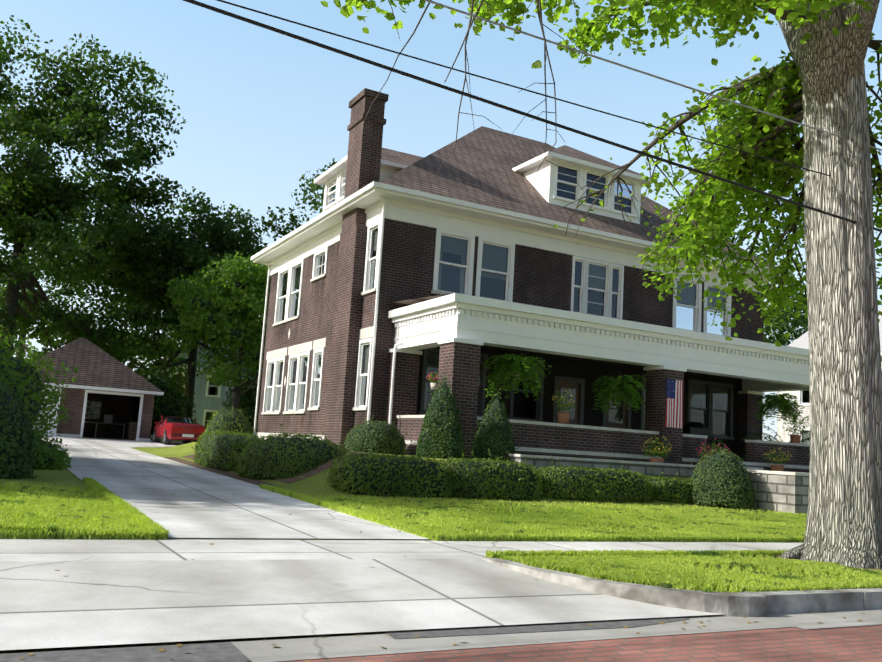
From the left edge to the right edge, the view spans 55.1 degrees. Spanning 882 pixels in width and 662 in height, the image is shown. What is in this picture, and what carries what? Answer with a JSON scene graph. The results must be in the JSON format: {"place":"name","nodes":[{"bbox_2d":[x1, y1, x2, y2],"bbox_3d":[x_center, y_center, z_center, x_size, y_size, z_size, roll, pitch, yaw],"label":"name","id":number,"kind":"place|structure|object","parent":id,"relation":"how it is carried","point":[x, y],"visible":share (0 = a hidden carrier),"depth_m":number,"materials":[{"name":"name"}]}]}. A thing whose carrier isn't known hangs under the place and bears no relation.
{"place":"outdoors","nodes":[
{"label":"outdoors","id":0,"kind":"place"},
{"bbox_2d":[0,616,700,653],"bbox_3d":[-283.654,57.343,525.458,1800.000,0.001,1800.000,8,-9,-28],"label":"ground sheet","id":1,"kind":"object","parent":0,"point":[168,643],"depth_m":5.20,"materials":[{"name":"grey concrete"}]},
{"bbox_2d":[0,437,797,540],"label":"lawn terrain","id":2,"kind":"structure","parent":0,"point":[316,483],"depth_m":16.62,"materials":[{"name":"green plant"}]},
{"bbox_2d":[0,375,46,478],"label":"bush","id":3,"kind":"object","parent":2,"relation":"on","point":[17,446],"visible":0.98,"depth_m":13.99,"materials":[{"name":"green plant"}]},
{"bbox_2d":[0,325,78,435],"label":"bush","id":4,"kind":"object","parent":2,"relation":"on","point":[28,382],"visible":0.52,"depth_m":19.45,"materials":[{"name":"green plant"}]},
{"bbox_2d":[29,422,71,469],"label":"juniper bush","id":5,"kind":"object","parent":2,"relation":"on","point":[52,456],"visible":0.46,"depth_m":17.12,"materials":[{"name":"green plant"}]},
{"bbox_2d":[1,486,113,529],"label":"lawn weeds","id":6,"kind":"object","parent":2,"relation":"on","point":[22,487],"visible":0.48,"depth_m":10.18,"materials":[{"name":"green plant"}]},
{"bbox_2d":[0,202,159,360],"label":"tree","id":7,"kind":"object","parent":2,"relation":"on","point":[63,291],"visible":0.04,"depth_m":75.92,"materials":[{"name":"green plant"}]},
{"bbox_2d":[0,480,166,539],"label":"grass","id":8,"kind":"structure","parent":2,"relation":"on","point":[16,507],"depth_m":9.84,"materials":[{"name":"green plant"}]},
{"bbox_2d":[32,338,163,440],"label":"garage","id":9,"kind":"structure","parent":2,"relation":"on","point":[106,395],"depth_m":40.88,"materials":[{"name":"brick"}]},
{"bbox_2d":[0,15,201,359],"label":"tree","id":10,"kind":"object","parent":2,"relation":"on","point":[37,205],"visible":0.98,"depth_m":53.95,"materials":[{"name":"green plant"}]},
{"bbox_2d":[82,477,169,538],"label":"grass tufts","id":11,"kind":"object","parent":2,"relation":"on","point":[144,520],"depth_m":10.41,"materials":[{"name":"green plant"}]},
{"bbox_2d":[135,365,195,439],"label":"shrub","id":12,"kind":"object","parent":2,"relation":"on","point":[168,403],"visible":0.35,"depth_m":52.99,"materials":[{"name":"green plant"}]},
{"bbox_2d":[65,186,268,417],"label":"tree","id":13,"kind":"object","parent":2,"relation":"on","point":[220,236],"visible":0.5,"depth_m":57.95,"materials":[{"name":"green plant"}]},
{"bbox_2d":[109,245,267,361],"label":"tree","id":14,"kind":"object","parent":2,"relation":"on","point":[172,321],"depth_m":86.11,"materials":[{"name":"green plant"}]},
{"bbox_2d":[142,341,262,437],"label":"neighbour house","id":15,"kind":"structure","parent":2,"relation":"on","point":[209,397],"depth_m":70.84,"materials":[{"name":"green"}]},
{"bbox_2d":[159,252,270,412],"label":"tree","id":16,"kind":"object","parent":2,"relation":"on","point":[229,314],"visible":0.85,"depth_m":49.01,"materials":[{"name":"green plant"}]},
{"bbox_2d":[188,430,259,470],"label":"hedge","id":17,"kind":"object","parent":2,"relation":"on","point":[216,449],"visible":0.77,"depth_m":20.85,"materials":[{"name":"green plant"}]},
{"bbox_2d":[200,406,253,436],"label":"shrub","id":18,"kind":"object","parent":2,"relation":"on","point":[232,420],"visible":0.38,"depth_m":32.79,"materials":[{"name":"green plant"}]},
{"bbox_2d":[42,436,427,538],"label":"concrete driveway","id":19,"kind":"structure","parent":2,"relation":"on","point":[178,509],"depth_m":12.66,"materials":[{"name":"grey concrete"}]},
{"bbox_2d":[153,415,204,444],"bbox_3d":[-12.188,4.646,39.279,1.862,1.335,4.394,8,-9,-28],"label":"car","id":20,"kind":"object","parent":19,"relation":"on","point":[168,429],"visible":0.85,"depth_m":37.61,"materials":[{"name":"red paint"}]},
{"bbox_2d":[221,375,261,434],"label":"shrub","id":21,"kind":"object","parent":2,"relation":"on","point":[247,404],"depth_m":56.31,"materials":[{"name":"green plant"}]},
{"bbox_2d":[164,452,380,484],"bbox_3d":[-4.745,3.322,21.825,2.850,0.725,10.400,8,-9,-28],"label":"mulch bed","id":22,"kind":"object","parent":2,"relation":"on","point":[323,467],"visible":0.27,"depth_m":17.92,"materials":[{"name":"brown soil"}]},
{"bbox_2d":[229,424,351,479],"bbox_3d":[-3.294,2.781,19.099,2.697,1.321,3.360,8,-9,-28],"label":"mound shrub","id":23,"kind":"object","parent":22,"relation":"on","point":[280,456],"visible":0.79,"depth_m":18.05,"materials":[{"name":"green plant"}]},
{"bbox_2d":[255,158,339,336],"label":"tree","id":24,"kind":"object","parent":2,"relation":"on","point":[292,219],"visible":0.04,"depth_m":56.02,"materials":[{"name":"green plant"}]},
{"bbox_2d":[259,484,438,540],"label":"grass tufts","id":25,"kind":"object","parent":2,"relation":"on","point":[404,526],"depth_m":11.83,"materials":[{"name":"green plant"}]},
{"bbox_2d":[340,413,410,454],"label":"round shrub","id":26,"kind":"object","parent":2,"relation":"on","point":[376,437],"visible":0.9,"depth_m":21.18,"materials":[{"name":"green plant"}]},
{"bbox_2d":[322,446,460,497],"bbox_3d":[-0.981,2.812,16.746,2.690,1.039,1.609,8,-9,-28],"label":"hedge","id":27,"kind":"object","parent":2,"relation":"on","point":[383,475],"visible":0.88,"depth_m":16.22,"materials":[{"name":"green plant"}]},
{"bbox_2d":[0,522,804,542],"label":"grass tufts","id":28,"kind":"object","parent":2,"relation":"on","point":[56,533],"depth_m":10.09,"materials":[{"name":"green plant"}]},
{"bbox_2d":[410,374,465,458],"bbox_3d":[0.049,1.963,19.290,1.266,2.024,1.323,8,-9,-28],"label":"conical shrub","id":29,"kind":"object","parent":2,"relation":"on","point":[441,430],"visible":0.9,"depth_m":18.94,"materials":[{"name":"green plant"}]},
{"bbox_2d":[437,448,542,500],"bbox_3d":[0.945,3.006,17.867,2.689,1.070,1.670,8,-9,-28],"label":"hedge","id":30,"kind":"object","parent":2,"relation":"on","point":[488,478],"visible":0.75,"depth_m":17.33,"materials":[{"name":"green plant"}]},
{"bbox_2d":[464,388,518,461],"bbox_3d":[1.236,2.229,20.016,1.284,1.827,1.236,3,-8,7],"label":"conical shrub","id":31,"kind":"object","parent":2,"relation":"on","point":[494,434],"visible":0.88,"depth_m":19.65,"materials":[{"name":"green plant"}]},
{"bbox_2d":[251,88,809,472],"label":"house","id":32,"kind":"structure","parent":2,"relation":"on","point":[485,250],"depth_m":26.09,"materials":[{"name":"brick"}]},
{"bbox_2d":[270,247,438,428],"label":"sill stains","id":33,"kind":"object","parent":32,"relation":"attached to","point":[298,319],"visible":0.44,"depth_m":28.35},
{"bbox_2d":[427,352,437,389],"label":"pink hanging basket leaves","id":34,"kind":"object","parent":32,"relation":"hanging from","point":[434,382],"visible":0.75,"depth_m":21.80,"materials":[{"name":"beige"}]},
{"bbox_2d":[482,353,551,400],"bbox_3d":[1.894,1.092,21.822,1.823,1.338,1.733,8,-9,-28],"label":"hanging fern","id":35,"kind":"object","parent":32,"relation":"hanging from","point":[513,369],"visible":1,"depth_m":21.69,"materials":[{"name":"green plant"}]},
{"bbox_2d":[552,388,575,423],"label":"yellow flower leaves","id":36,"kind":"object","parent":32,"relation":"on","point":[563,417],"visible":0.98,"depth_m":22.41,"materials":[{"name":"brown plant"}]},
{"bbox_2d":[591,371,646,413],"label":"hanging fern","id":37,"kind":"object","parent":32,"relation":"hanging from","point":[618,387],"visible":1,"depth_m":23.21,"materials":[{"name":"green plant"}]},
{"bbox_2d":[665,379,682,427],"bbox_3d":[6.588,2.048,23.879,0.650,1.350,0.049,8,-9,-28],"label":"flag on pillar","id":38,"kind":"object","parent":32,"relation":"attached to","point":[674,405],"visible":0.98,"depth_m":23.89,"materials":[{"name":"multicoloured fabric"}]},
{"bbox_2d":[683,422,710,449],"bbox_3d":[7.915,3.423,26.446,0.900,1.140,0.840,8,-9,-28],"label":"bench","id":39,"kind":"object","parent":32,"relation":"on","point":[696,428],"visible":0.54,"depth_m":26.25,"materials":[{"name":"black metal"}]},
{"bbox_2d":[741,416,809,459],"bbox_3d":[11.245,3.539,27.583,2.786,1.629,2.925,8,-9,-28],"label":"potted palm","id":40,"kind":"object","parent":32,"relation":"on","point":[774,438],"visible":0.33,"depth_m":27.59,"materials":[{"name":"green plant"}]},
{"bbox_2d":[753,382,804,425],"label":"hanging fern","id":41,"kind":"object","parent":32,"relation":"hanging from","point":[780,404],"visible":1,"depth_m":26.21,"materials":[{"name":"green plant"}]},
{"bbox_2d":[781,413,809,442],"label":"pot plant leaves","id":42,"kind":"object","parent":32,"relation":"on","point":[794,438],"visible":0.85,"depth_m":26.57,"materials":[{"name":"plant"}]},
{"bbox_2d":[299,491,806,541],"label":"lawn grass blades","id":43,"kind":"object","parent":2,"relation":"on","point":[557,519],"depth_m":13.88,"materials":[{"name":"green plant"}]},
{"bbox_2d":[342,500,805,536],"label":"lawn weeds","id":44,"kind":"object","parent":2,"relation":"on","point":[420,501],"visible":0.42,"depth_m":14.42,"materials":[{"name":"green plant"}]},
{"bbox_2d":[532,458,653,502],"bbox_3d":[3.438,3.374,19.161,3.517,0.961,1.534,8,-9,-28],"label":"hedge","id":45,"kind":"object","parent":2,"relation":"on","point":[597,484],"visible":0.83,"depth_m":18.62,"materials":[{"name":"green plant"}]},
{"bbox_2d":[508,454,808,514],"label":"stone wall","id":46,"kind":"structure","parent":2,"relation":"on","point":[783,491],"depth_m":19.76,"materials":[{"name":"stone"}]},
{"bbox_2d":[640,436,671,462],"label":"pot leaves","id":47,"kind":"object","parent":46,"relation":"on","point":[658,459],"visible":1,"depth_m":22.69,"materials":[{"name":"green plant"}]},
{"bbox_2d":[697,439,730,457],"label":"terrace pot leaves","id":48,"kind":"object","parent":46,"relation":"on","point":[705,449],"visible":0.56,"depth_m":23.23,"materials":[{"name":"green plant"}]},
{"bbox_2d":[764,447,791,470],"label":"potted plant leaves","id":49,"kind":"object","parent":46,"relation":"on","point":[774,467],"visible":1,"depth_m":25.11,"materials":[{"name":"green plant"}]},
{"bbox_2d":[644,472,693,502],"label":"hedge","id":50,"kind":"object","parent":2,"relation":"on","point":[672,490],"visible":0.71,"depth_m":19.83,"materials":[{"name":"green plant"}]},
{"bbox_2d":[695,445,721,460],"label":"potted plant leaves","id":51,"kind":"object","parent":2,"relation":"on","point":[707,450],"visible":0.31,"depth_m":23.99,"materials":[{"name":"green plant"}]},
{"bbox_2d":[686,448,758,507],"bbox_3d":[6.689,3.493,20.168,1.762,1.398,1.620,0,-8,21],"label":"round shrub","id":52,"kind":"object","parent":2,"relation":"on","point":[720,479],"visible":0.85,"depth_m":19.64,"materials":[{"name":"green plant"}]},
{"bbox_2d":[715,201,807,345],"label":"tree","id":53,"kind":"object","parent":2,"relation":"on","point":[800,321],"depth_m":52.60,"materials":[{"name":"green plant"}]},
{"bbox_2d":[777,309,881,443],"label":"neighbour house","id":54,"kind":"structure","parent":2,"relation":"on","point":[802,341],"depth_m":44.78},
{"bbox_2d":[0,539,802,649],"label":"sidewalk pavement","id":55,"kind":"structure","parent":0,"point":[94,592],"depth_m":6.44,"materials":[{"name":"concrete"}]},
{"bbox_2d":[485,549,787,557],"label":"lawn grass tufts","id":56,"kind":"object","parent":55,"relation":"on","point":[490,554],"depth_m":9.26,"materials":[{"name":"green plant"}]},
{"bbox_2d":[0,609,881,661],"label":"street","id":57,"kind":"structure","parent":0,"point":[835,636],"depth_m":5.48,"materials":[{"name":"brick"}]},
{"bbox_2d":[18,611,862,658],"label":"fallen leaves","id":58,"kind":"object","parent":57,"relation":"on","point":[162,649],"visible":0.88,"depth_m":5.95,"materials":[{"name":"brown plant"}]},
{"bbox_2d":[481,557,881,616],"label":"kerb stone","id":59,"kind":"object","parent":57,"relation":"on","point":[752,604],"visible":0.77,"depth_m":7.18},
{"bbox_2d":[0,0,881,440],"label":"sky","id":60,"kind":"structure","parent":0,"point":[262,109],"materials":[{"name":"blue"}]},
{"bbox_2d":[561,566,830,591],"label":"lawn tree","id":61,"kind":"object","parent":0,"point":[815,575],"visible":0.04,"depth_m":8.59,"materials":[{"name":"green plant"}]},
{"bbox_2d":[321,0,881,568],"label":"tree","id":62,"kind":"object","parent":61,"relation":"on","point":[819,80],"visible":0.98,"depth_m":10.23,"materials":[{"name":"green plant"}]},
{"bbox_2d":[495,553,881,592],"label":"lawn grass blades","id":63,"kind":"object","parent":61,"relation":"on","point":[675,570],"depth_m":8.07,"materials":[{"name":"green plant"}]},
{"bbox_2d":[590,554,869,586],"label":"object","id":64,"kind":"object","parent":63,"relation":"on","point":[717,565],"visible":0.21,"depth_m":8.03,"materials":[{"name":"green plant"}]},
{"bbox_2d":[763,543,881,570],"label":"tree roots","id":65,"kind":"object","parent":61,"relation":"on","point":[797,553],"visible":0.08,"depth_m":9.86,"materials":[{"name":"grey wood"}]},
{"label":"utility poles","id":66,"kind":"object","parent":61,"relation":"on","visible":0},
{"bbox_2d":[183,0,881,231],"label":"overhead wires","id":67,"kind":"object","parent":66,"relation":"hanging from","point":[233,15],"visible":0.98,"depth_m":7.95,"materials":[{"name":"black rubber"}]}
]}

